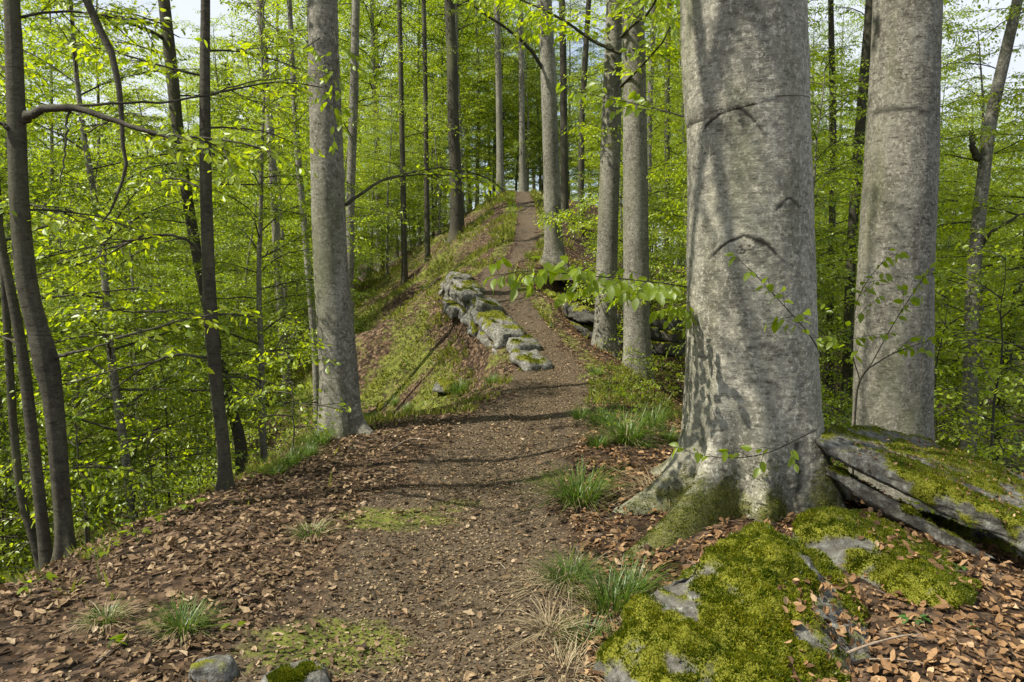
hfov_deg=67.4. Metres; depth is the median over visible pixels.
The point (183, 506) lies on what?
seedling
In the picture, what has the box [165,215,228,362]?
young beech
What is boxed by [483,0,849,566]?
beech tree
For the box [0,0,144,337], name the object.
beech tree
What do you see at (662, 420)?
grass tuft
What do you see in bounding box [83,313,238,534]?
sapling
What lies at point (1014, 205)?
beech tree
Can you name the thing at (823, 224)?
beech tree
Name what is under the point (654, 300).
sapling
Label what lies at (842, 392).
sapling
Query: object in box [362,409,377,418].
grass tuft
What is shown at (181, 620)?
grass tuft
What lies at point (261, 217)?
young beech
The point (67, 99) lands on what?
beech tree
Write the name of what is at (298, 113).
beech tree
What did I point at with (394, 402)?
grass tuft
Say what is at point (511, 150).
young beech
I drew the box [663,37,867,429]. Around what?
young beech
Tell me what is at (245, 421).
sapling
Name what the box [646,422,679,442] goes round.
grass tuft
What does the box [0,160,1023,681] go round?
ground
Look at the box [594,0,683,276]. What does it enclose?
slender beech
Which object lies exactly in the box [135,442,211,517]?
sapling
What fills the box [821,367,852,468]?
sapling
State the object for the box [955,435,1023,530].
sapling
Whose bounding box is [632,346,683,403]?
sapling
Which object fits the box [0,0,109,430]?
beech tree
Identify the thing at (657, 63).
beech tree
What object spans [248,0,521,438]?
beech tree
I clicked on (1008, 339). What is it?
slender beech
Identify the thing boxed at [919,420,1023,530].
sapling
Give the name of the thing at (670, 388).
sapling
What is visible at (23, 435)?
young beech
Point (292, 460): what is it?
grass tuft
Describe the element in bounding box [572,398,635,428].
grass tuft
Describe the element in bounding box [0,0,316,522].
young beech
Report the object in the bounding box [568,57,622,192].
young beech
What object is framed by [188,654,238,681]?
stone
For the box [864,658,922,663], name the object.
stick
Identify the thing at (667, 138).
slender beech
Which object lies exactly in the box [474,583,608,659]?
grass tuft
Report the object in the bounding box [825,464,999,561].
rock slab
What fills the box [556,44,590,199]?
beech tree
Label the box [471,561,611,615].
grass tuft
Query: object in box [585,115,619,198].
beech tree
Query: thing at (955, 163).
beech tree
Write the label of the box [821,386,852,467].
sapling
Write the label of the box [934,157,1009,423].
young beech
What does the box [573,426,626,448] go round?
grass tuft
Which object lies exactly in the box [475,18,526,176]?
beech tree
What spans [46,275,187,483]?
young beech
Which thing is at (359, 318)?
young beech
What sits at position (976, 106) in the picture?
beech tree
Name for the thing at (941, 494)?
mossy slab
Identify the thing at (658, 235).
sapling
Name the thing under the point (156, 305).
young beech
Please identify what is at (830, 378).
sapling
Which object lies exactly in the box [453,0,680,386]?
beech tree
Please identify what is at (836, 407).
sapling
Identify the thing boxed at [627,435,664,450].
grass tuft
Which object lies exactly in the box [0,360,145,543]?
sapling
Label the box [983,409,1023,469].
sapling
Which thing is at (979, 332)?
sapling
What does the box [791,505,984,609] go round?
mossy boulder
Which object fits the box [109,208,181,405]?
young beech
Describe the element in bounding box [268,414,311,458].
sapling
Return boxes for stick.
[94,636,137,664]
[391,438,427,448]
[845,634,920,655]
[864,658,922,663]
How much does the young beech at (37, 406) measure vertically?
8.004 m
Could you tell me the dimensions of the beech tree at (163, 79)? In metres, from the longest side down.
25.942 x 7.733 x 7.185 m
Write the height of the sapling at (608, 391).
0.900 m
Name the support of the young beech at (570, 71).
on the ground at (444, 518)
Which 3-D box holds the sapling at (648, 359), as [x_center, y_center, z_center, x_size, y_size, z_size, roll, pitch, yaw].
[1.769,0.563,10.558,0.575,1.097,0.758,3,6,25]
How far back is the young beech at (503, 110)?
36.48 m
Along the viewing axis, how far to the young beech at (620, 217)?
17.28 m
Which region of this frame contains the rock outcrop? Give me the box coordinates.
[438,270,552,370]
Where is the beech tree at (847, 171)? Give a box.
[815,114,865,292]
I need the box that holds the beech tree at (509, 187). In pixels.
[481,53,531,189]
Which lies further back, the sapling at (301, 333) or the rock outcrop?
the sapling at (301, 333)
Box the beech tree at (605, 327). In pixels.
[591,0,621,361]
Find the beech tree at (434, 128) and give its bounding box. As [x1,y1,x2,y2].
[399,47,476,230]
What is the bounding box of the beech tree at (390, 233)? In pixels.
[366,158,408,260]
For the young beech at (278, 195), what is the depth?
31.75 m
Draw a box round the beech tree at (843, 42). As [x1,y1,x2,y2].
[814,0,863,296]
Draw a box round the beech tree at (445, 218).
[421,184,449,233]
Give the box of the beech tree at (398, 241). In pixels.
[354,174,409,268]
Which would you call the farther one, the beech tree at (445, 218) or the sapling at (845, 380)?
the beech tree at (445, 218)
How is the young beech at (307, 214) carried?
on the ground at (444, 518)
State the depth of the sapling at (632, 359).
12.00 m
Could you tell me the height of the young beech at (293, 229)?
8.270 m
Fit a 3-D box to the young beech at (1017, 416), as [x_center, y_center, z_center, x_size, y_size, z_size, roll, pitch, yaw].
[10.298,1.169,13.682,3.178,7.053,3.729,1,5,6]
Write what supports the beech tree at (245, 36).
on the ground at (444, 518)
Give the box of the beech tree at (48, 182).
[27,141,79,335]
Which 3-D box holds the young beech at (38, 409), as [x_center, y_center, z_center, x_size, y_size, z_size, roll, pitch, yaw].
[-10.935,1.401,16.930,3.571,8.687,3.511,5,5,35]
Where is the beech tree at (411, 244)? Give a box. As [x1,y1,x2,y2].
[393,136,430,248]
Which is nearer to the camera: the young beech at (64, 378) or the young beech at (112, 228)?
the young beech at (64, 378)
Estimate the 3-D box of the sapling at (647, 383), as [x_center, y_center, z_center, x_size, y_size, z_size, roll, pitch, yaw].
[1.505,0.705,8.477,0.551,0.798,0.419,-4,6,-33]
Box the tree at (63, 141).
[55,122,97,413]
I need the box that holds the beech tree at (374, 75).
[302,0,444,270]
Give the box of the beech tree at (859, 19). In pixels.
[836,0,950,210]
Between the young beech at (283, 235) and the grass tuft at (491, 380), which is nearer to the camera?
the grass tuft at (491, 380)
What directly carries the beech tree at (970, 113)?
on the ground at (444, 518)
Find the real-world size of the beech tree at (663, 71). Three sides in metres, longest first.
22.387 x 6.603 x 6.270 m
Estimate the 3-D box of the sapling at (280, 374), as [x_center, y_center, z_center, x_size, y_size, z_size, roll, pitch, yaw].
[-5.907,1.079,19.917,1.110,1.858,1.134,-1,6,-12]
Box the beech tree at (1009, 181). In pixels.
[963,101,1023,360]
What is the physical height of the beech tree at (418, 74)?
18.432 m
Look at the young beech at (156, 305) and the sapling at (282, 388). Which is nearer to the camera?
the sapling at (282, 388)
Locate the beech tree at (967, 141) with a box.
[940,74,1022,277]
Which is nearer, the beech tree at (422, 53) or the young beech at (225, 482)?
the young beech at (225, 482)
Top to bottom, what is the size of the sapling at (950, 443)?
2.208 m
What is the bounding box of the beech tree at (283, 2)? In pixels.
[247,0,371,311]
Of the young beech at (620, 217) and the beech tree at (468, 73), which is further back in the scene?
the beech tree at (468, 73)
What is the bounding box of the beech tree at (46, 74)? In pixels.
[0,0,116,276]
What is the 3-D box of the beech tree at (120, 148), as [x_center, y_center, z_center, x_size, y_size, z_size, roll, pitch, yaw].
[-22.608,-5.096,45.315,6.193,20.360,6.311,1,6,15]
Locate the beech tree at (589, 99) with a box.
[567,52,603,183]
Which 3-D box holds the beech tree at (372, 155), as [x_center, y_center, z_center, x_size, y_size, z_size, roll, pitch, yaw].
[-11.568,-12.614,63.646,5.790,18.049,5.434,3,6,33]
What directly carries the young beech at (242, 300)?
on the ground at (444, 518)
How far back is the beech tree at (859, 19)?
40.14 m
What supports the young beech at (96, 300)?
on the ground at (444, 518)
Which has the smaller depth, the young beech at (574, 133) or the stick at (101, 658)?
the stick at (101, 658)
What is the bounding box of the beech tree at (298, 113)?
[258,27,306,315]
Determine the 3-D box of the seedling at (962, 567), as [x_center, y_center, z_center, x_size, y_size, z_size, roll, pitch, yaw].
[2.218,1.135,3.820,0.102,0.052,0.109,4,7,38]
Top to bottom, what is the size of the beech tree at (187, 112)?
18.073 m
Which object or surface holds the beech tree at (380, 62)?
on the ground at (444, 518)
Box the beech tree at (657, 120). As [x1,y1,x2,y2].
[645,6,681,250]
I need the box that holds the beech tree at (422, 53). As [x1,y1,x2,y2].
[402,0,472,203]
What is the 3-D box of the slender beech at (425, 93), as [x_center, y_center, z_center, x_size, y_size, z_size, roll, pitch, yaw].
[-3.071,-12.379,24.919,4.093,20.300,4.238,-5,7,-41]
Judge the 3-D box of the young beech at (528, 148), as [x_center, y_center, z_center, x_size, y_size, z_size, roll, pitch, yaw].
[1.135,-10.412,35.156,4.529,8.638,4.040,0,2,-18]
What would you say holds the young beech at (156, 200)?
on the ground at (444, 518)
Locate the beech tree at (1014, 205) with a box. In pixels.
[987,160,1023,322]
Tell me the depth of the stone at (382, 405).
15.26 m
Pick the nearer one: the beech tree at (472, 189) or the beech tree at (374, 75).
the beech tree at (374, 75)
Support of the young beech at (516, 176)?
on the ground at (444, 518)
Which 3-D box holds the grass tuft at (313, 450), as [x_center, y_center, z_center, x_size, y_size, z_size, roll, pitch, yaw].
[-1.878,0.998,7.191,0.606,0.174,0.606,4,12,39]
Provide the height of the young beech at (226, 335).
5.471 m
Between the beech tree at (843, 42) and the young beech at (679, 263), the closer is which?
the young beech at (679, 263)
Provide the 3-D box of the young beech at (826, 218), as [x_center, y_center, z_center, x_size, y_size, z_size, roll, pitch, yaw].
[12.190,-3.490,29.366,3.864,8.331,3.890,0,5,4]
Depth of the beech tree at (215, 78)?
59.88 m
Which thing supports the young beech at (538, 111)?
on the ground at (444, 518)
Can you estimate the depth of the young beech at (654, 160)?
32.90 m
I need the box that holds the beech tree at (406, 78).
[381,28,439,246]
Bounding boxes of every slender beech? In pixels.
[220,0,313,401]
[238,0,391,429]
[292,0,420,321]
[344,0,471,285]
[358,0,462,262]
[521,0,605,215]
[554,0,646,236]
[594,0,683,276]
[622,0,686,280]
[810,0,861,427]
[937,7,1023,460]
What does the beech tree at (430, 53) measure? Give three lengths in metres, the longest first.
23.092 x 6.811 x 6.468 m
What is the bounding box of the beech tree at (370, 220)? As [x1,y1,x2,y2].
[354,155,400,258]
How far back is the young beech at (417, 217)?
32.53 m
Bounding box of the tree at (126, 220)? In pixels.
[108,128,150,393]
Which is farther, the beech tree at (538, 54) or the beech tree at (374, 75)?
the beech tree at (538, 54)
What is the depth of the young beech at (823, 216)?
25.64 m
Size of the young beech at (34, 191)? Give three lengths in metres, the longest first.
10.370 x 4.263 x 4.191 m
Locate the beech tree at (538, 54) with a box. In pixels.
[510,1,572,118]
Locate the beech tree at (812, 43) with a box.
[808,0,853,215]
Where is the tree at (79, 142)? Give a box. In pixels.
[60,120,125,423]
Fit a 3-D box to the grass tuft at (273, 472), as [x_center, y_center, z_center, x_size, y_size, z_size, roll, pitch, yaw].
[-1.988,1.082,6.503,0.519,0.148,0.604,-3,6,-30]
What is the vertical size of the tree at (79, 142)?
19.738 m
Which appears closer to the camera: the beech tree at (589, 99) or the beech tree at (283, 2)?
the beech tree at (283, 2)
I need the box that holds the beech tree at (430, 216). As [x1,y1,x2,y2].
[398,144,449,232]
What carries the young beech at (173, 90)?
on the ground at (444, 518)
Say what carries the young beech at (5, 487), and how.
on the ground at (444, 518)
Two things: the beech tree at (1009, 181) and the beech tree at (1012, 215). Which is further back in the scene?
the beech tree at (1012, 215)
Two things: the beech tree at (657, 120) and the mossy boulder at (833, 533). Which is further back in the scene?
the beech tree at (657, 120)
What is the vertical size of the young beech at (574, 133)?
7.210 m
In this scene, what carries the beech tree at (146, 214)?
on the ground at (444, 518)
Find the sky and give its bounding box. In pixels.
[0,0,1023,262]
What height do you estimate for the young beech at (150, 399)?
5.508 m
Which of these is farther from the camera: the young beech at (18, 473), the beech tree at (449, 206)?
the beech tree at (449, 206)
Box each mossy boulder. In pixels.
[592,520,871,681]
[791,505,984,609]
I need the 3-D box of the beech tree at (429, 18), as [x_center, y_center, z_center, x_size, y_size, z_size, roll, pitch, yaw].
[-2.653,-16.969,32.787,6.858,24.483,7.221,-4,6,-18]
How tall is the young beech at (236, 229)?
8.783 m
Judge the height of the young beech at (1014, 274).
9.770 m
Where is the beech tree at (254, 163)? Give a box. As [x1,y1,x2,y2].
[240,108,285,326]
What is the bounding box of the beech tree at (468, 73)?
[429,0,494,209]
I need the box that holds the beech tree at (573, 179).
[559,111,589,201]
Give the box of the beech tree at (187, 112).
[143,65,225,277]
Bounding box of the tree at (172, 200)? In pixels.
[148,126,195,370]
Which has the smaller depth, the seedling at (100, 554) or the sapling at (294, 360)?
the seedling at (100, 554)
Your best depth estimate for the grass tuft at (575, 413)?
8.58 m
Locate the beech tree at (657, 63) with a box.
[622,2,677,231]
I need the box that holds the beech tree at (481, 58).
[437,3,504,165]
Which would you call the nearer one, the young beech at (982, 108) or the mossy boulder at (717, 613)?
the mossy boulder at (717, 613)
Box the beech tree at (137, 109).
[68,47,166,398]
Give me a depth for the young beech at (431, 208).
45.37 m
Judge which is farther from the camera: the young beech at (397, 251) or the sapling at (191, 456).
the young beech at (397, 251)
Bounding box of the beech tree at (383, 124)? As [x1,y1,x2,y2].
[357,58,448,220]
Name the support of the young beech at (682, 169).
on the ground at (444, 518)
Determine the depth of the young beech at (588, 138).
40.60 m
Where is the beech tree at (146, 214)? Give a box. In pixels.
[125,161,169,305]
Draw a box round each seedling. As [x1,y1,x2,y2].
[17,572,57,595]
[88,538,121,560]
[108,634,127,648]
[118,524,151,541]
[148,510,169,525]
[178,498,208,509]
[219,621,245,629]
[235,465,269,480]
[897,613,931,624]
[948,562,967,570]
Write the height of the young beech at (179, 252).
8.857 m
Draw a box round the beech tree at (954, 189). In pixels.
[936,129,976,321]
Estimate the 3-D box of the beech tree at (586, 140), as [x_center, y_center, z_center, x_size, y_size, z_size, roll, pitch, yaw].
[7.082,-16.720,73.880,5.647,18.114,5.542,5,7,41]
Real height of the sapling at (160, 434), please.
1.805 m
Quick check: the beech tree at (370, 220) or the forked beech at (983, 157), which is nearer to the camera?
the forked beech at (983, 157)
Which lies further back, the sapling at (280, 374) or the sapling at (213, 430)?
the sapling at (280, 374)
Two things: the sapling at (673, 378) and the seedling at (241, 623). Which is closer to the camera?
the seedling at (241, 623)
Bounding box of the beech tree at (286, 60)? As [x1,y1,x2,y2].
[259,0,345,314]
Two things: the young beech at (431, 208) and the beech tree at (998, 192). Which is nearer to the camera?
the young beech at (431, 208)
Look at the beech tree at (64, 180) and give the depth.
51.81 m
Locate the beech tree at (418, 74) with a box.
[363,0,468,244]
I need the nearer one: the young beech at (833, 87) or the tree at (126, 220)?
the young beech at (833, 87)
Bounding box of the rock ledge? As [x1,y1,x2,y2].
[542,288,685,356]
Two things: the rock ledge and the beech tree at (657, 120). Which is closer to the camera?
the rock ledge
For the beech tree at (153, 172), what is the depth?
94.67 m
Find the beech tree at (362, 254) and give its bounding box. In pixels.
[355,226,375,281]
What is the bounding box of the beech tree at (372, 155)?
[343,81,410,271]
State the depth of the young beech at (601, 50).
37.52 m
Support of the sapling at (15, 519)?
on the ground at (444, 518)
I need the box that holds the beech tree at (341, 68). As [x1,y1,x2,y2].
[293,0,384,184]
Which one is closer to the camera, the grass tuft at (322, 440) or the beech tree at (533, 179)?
the grass tuft at (322, 440)
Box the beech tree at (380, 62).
[339,0,430,266]
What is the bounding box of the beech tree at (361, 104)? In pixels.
[338,1,397,274]
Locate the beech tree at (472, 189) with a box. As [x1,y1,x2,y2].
[437,133,488,212]
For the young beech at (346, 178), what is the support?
on the ground at (444, 518)
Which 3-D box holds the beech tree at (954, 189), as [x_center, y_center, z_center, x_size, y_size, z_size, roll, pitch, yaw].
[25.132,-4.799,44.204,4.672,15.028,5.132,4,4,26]
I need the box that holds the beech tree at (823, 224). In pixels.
[814,135,844,321]
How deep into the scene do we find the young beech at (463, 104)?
34.67 m
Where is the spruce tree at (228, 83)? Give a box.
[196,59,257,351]
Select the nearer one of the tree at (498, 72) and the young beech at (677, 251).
the young beech at (677, 251)
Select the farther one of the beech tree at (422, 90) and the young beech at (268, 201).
the beech tree at (422, 90)
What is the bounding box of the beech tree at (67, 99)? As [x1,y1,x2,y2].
[23,0,189,437]
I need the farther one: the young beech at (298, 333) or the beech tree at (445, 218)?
the beech tree at (445, 218)
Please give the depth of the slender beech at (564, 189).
26.32 m
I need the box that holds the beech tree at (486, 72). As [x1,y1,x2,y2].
[435,0,514,197]
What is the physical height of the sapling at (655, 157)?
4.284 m
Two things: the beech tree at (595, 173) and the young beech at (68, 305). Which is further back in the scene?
the beech tree at (595, 173)
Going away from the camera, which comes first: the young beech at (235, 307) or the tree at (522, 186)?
the young beech at (235, 307)
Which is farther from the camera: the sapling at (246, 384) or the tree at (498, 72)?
the tree at (498, 72)
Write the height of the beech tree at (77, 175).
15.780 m
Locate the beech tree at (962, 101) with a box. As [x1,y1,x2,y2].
[837,0,1010,201]
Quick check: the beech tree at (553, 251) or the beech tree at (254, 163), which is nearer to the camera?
the beech tree at (553, 251)
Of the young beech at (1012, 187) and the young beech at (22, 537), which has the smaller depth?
the young beech at (22, 537)
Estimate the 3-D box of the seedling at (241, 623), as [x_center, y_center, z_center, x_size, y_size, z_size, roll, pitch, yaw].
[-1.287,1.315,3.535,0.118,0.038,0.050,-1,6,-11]
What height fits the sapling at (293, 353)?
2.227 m
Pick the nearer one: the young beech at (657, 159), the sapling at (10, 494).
the sapling at (10, 494)
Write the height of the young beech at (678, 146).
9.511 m
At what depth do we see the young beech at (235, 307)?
23.34 m
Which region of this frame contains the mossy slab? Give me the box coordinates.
[814,424,1023,552]
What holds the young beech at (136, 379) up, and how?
on the ground at (444, 518)
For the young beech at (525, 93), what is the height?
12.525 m
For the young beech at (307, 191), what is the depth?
27.68 m
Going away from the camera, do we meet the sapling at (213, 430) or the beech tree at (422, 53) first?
the sapling at (213, 430)
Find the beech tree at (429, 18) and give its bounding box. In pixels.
[374,0,517,217]
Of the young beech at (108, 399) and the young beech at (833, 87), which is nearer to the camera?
the young beech at (833, 87)
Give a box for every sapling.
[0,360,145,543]
[0,371,109,583]
[0,432,51,580]
[0,436,110,565]
[0,441,52,583]
[0,477,34,568]
[5,477,119,570]
[72,398,204,523]
[76,425,192,545]
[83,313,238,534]
[105,398,216,509]
[111,447,203,509]
[130,393,255,505]
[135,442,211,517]
[160,373,257,485]
[168,426,215,488]
[179,457,216,499]
[184,379,253,451]
[213,309,350,453]
[227,373,304,467]
[232,343,295,452]
[246,298,304,392]
[266,357,302,385]
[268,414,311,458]
[270,332,309,375]
[273,325,309,377]
[289,285,316,364]
[290,309,308,364]
[577,205,656,312]
[577,355,608,386]
[584,182,686,324]
[591,356,630,404]
[612,338,656,382]
[617,189,666,270]
[618,155,669,260]
[618,163,686,304]
[618,342,659,398]
[621,245,686,361]
[628,374,674,417]
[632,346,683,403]
[654,355,684,376]
[654,358,667,373]
[656,366,683,393]
[657,172,686,270]
[658,357,684,402]
[820,248,946,473]
[820,356,841,416]
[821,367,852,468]
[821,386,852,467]
[823,377,939,468]
[823,381,852,463]
[834,302,997,444]
[835,285,1023,463]
[901,429,1013,532]
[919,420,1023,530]
[934,238,1023,532]
[935,408,1001,527]
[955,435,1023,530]
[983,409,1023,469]
[1005,449,1023,472]
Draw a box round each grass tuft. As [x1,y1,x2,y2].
[57,590,157,639]
[109,586,243,649]
[247,461,299,475]
[252,446,323,467]
[278,514,347,544]
[282,420,343,446]
[283,438,326,457]
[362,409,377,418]
[386,394,398,406]
[398,400,415,411]
[443,375,473,398]
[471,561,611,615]
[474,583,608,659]
[481,372,507,384]
[483,626,603,681]
[494,601,619,679]
[498,544,623,608]
[501,453,640,519]
[524,551,677,634]
[562,403,595,419]
[562,553,685,602]
[563,402,680,448]
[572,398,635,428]
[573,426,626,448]
[580,461,669,514]
[581,364,609,375]
[617,398,678,430]
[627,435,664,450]
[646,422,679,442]
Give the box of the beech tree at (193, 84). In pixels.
[181,9,268,271]
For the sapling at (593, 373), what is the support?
on the ground at (444, 518)
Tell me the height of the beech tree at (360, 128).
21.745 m
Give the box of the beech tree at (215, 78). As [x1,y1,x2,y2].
[167,22,261,201]
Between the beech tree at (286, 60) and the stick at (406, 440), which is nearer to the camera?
the stick at (406, 440)
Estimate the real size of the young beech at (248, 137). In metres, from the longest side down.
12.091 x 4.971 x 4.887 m
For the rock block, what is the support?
on the ground at (444, 518)
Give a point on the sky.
(184, 8)
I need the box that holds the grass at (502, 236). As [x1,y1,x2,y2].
[4,188,681,604]
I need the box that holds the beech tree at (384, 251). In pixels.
[373,203,400,272]
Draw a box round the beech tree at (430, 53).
[397,0,480,158]
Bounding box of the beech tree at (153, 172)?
[134,125,179,240]
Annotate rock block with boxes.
[854,508,1023,560]
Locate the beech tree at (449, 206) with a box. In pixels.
[441,152,472,222]
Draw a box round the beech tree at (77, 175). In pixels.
[41,117,148,329]
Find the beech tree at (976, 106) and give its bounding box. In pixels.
[955,81,1016,235]
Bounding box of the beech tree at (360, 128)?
[297,0,397,284]
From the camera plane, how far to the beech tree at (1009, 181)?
38.00 m
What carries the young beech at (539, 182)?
on the ground at (444, 518)
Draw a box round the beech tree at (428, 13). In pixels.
[390,0,534,70]
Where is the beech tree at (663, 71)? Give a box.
[644,0,686,268]
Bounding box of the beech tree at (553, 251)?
[467,0,572,279]
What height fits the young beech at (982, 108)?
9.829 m
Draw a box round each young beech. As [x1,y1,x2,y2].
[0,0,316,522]
[0,0,343,566]
[0,27,191,582]
[0,60,95,564]
[0,147,97,578]
[0,181,172,569]
[0,193,162,541]
[0,195,185,570]
[0,214,107,573]
[0,229,112,572]
[0,242,98,520]
[0,306,98,506]
[1,206,149,465]
[7,0,336,495]
[18,112,228,490]
[20,227,176,486]
[24,265,139,511]
[37,128,205,464]
[43,0,310,476]
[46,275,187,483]
[47,127,192,458]
[76,74,249,455]
[93,0,370,459]
[97,221,184,422]
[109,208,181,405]
[109,306,185,457]
[114,305,200,426]
[125,133,302,470]
[138,193,246,442]
[151,188,256,424]
[152,138,315,451]
[164,202,235,350]
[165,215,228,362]
[178,223,277,426]
[180,144,270,348]
[182,132,302,380]
[184,21,311,352]
[190,187,298,389]
[194,261,256,365]
[214,43,356,379]
[223,132,305,318]
[236,121,312,333]
[242,176,359,361]
[257,148,309,323]
[263,118,376,328]
[269,124,381,266]
[276,69,391,252]
[282,68,402,271]
[299,213,386,344]
[345,78,408,275]
[354,183,384,290]
[355,85,435,276]
[356,51,449,259]
[362,85,449,245]
[382,9,510,224]
[390,76,485,234]
[392,2,505,235]
[395,68,472,238]
[408,127,449,230]
[428,0,518,205]
[428,36,491,196]
[435,2,541,195]
[462,1,542,179]
[462,73,518,202]
[470,27,557,190]
[481,24,559,174]
[488,20,571,190]
[489,61,541,181]
[492,0,581,191]
[511,0,622,182]
[511,50,577,193]
[532,81,686,318]
[533,18,686,344]
[537,99,596,200]
[556,0,664,186]
[557,53,621,173]
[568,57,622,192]
[570,56,622,204]
[593,152,663,231]
[601,0,938,319]
[619,94,684,234]
[622,0,686,277]
[646,33,686,263]
[651,91,686,246]
[651,99,685,249]
[651,135,684,254]
[652,33,686,266]
[653,71,686,237]
[659,179,686,338]
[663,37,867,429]
[679,16,867,343]
[810,26,865,361]
[813,139,847,332]
[814,84,967,325]
[814,163,842,273]
[815,55,1018,432]
[816,213,853,368]
[816,216,841,320]
[817,116,1023,421]
[820,160,859,311]
[838,100,986,311]
[851,82,1023,463]
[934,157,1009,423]
[935,2,1023,441]
[935,22,1023,453]
[935,179,1023,427]
[936,162,1023,392]
[938,79,1023,468]
[995,337,1023,469]
[999,262,1023,403]
[1005,360,1022,422]
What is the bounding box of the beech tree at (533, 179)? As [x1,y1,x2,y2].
[479,0,573,188]
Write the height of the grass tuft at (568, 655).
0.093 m
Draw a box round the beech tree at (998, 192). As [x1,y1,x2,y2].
[966,147,1017,358]
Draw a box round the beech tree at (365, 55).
[339,0,422,270]
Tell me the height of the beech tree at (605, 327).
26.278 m
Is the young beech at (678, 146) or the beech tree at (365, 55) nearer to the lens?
the young beech at (678, 146)
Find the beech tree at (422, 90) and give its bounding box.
[393,1,479,219]
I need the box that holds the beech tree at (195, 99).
[177,64,247,217]
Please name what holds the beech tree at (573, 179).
on the ground at (444, 518)
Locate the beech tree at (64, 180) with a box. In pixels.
[36,126,91,259]
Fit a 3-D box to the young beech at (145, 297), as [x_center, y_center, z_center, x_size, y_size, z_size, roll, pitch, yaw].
[-9.849,-0.565,19.602,3.881,9.602,3.948,1,6,5]
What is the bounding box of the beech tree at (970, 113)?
[940,58,981,255]
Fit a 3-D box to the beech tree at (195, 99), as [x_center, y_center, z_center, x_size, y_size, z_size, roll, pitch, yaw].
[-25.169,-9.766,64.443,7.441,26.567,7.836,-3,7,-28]
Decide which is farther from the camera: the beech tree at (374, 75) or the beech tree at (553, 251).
the beech tree at (374, 75)
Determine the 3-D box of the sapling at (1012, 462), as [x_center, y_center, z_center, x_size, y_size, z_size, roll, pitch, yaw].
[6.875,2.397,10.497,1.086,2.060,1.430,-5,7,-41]
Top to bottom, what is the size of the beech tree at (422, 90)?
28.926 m
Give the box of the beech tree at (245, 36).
[189,10,265,301]
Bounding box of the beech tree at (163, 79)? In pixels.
[115,0,217,277]
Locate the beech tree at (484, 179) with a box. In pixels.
[472,125,491,201]
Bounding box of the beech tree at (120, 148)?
[65,79,161,404]
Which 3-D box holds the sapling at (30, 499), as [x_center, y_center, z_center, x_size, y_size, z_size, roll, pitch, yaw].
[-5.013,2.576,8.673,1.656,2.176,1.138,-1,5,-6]
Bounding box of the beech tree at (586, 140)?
[568,74,598,200]
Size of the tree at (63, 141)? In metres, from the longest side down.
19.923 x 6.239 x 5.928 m
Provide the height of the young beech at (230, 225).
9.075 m
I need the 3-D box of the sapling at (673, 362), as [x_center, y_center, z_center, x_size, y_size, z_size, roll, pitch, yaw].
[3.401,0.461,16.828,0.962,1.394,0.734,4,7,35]
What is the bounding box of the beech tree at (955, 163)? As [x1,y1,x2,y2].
[939,107,969,306]
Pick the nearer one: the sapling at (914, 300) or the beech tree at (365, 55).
the sapling at (914, 300)
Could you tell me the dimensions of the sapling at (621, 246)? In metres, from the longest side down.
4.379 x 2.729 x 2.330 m
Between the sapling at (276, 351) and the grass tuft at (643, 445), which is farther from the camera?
the sapling at (276, 351)
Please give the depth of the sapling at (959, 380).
12.49 m
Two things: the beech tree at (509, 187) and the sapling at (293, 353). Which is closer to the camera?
the sapling at (293, 353)
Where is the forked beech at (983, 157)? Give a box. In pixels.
[935,0,1023,527]
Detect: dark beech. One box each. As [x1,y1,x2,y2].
[386,0,488,242]
[808,0,989,428]
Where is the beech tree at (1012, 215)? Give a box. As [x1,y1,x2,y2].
[993,124,1023,382]
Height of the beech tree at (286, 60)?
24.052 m
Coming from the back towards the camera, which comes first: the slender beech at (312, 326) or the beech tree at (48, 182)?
the beech tree at (48, 182)
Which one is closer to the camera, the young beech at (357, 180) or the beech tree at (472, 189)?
the young beech at (357, 180)
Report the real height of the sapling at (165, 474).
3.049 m
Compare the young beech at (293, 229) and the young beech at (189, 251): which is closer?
the young beech at (189, 251)
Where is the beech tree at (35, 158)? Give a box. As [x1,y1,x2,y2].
[0,96,72,293]
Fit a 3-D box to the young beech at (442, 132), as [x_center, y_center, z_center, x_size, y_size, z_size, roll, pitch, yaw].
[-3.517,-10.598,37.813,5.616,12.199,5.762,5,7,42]
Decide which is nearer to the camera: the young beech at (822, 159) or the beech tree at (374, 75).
the young beech at (822, 159)
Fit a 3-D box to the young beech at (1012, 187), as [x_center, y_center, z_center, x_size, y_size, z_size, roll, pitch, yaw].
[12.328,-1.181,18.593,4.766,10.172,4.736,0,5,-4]
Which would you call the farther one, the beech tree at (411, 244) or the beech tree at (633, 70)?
the beech tree at (411, 244)
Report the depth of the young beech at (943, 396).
21.55 m
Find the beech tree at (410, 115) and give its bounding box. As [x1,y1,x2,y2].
[386,56,416,205]
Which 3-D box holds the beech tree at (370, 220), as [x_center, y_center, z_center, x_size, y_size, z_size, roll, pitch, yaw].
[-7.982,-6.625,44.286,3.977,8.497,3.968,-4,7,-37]
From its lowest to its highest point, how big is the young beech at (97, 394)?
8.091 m
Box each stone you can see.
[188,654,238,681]
[260,658,329,681]
[376,401,389,410]
[432,378,458,392]
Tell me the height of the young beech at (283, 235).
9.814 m
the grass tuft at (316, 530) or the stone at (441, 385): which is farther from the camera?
the stone at (441, 385)
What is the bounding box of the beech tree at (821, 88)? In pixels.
[809,38,841,185]
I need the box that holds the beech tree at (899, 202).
[848,0,952,519]
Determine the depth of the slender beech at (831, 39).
15.64 m
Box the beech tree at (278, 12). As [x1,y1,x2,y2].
[190,0,343,325]
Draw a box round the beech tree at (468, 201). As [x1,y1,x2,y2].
[420,0,514,211]

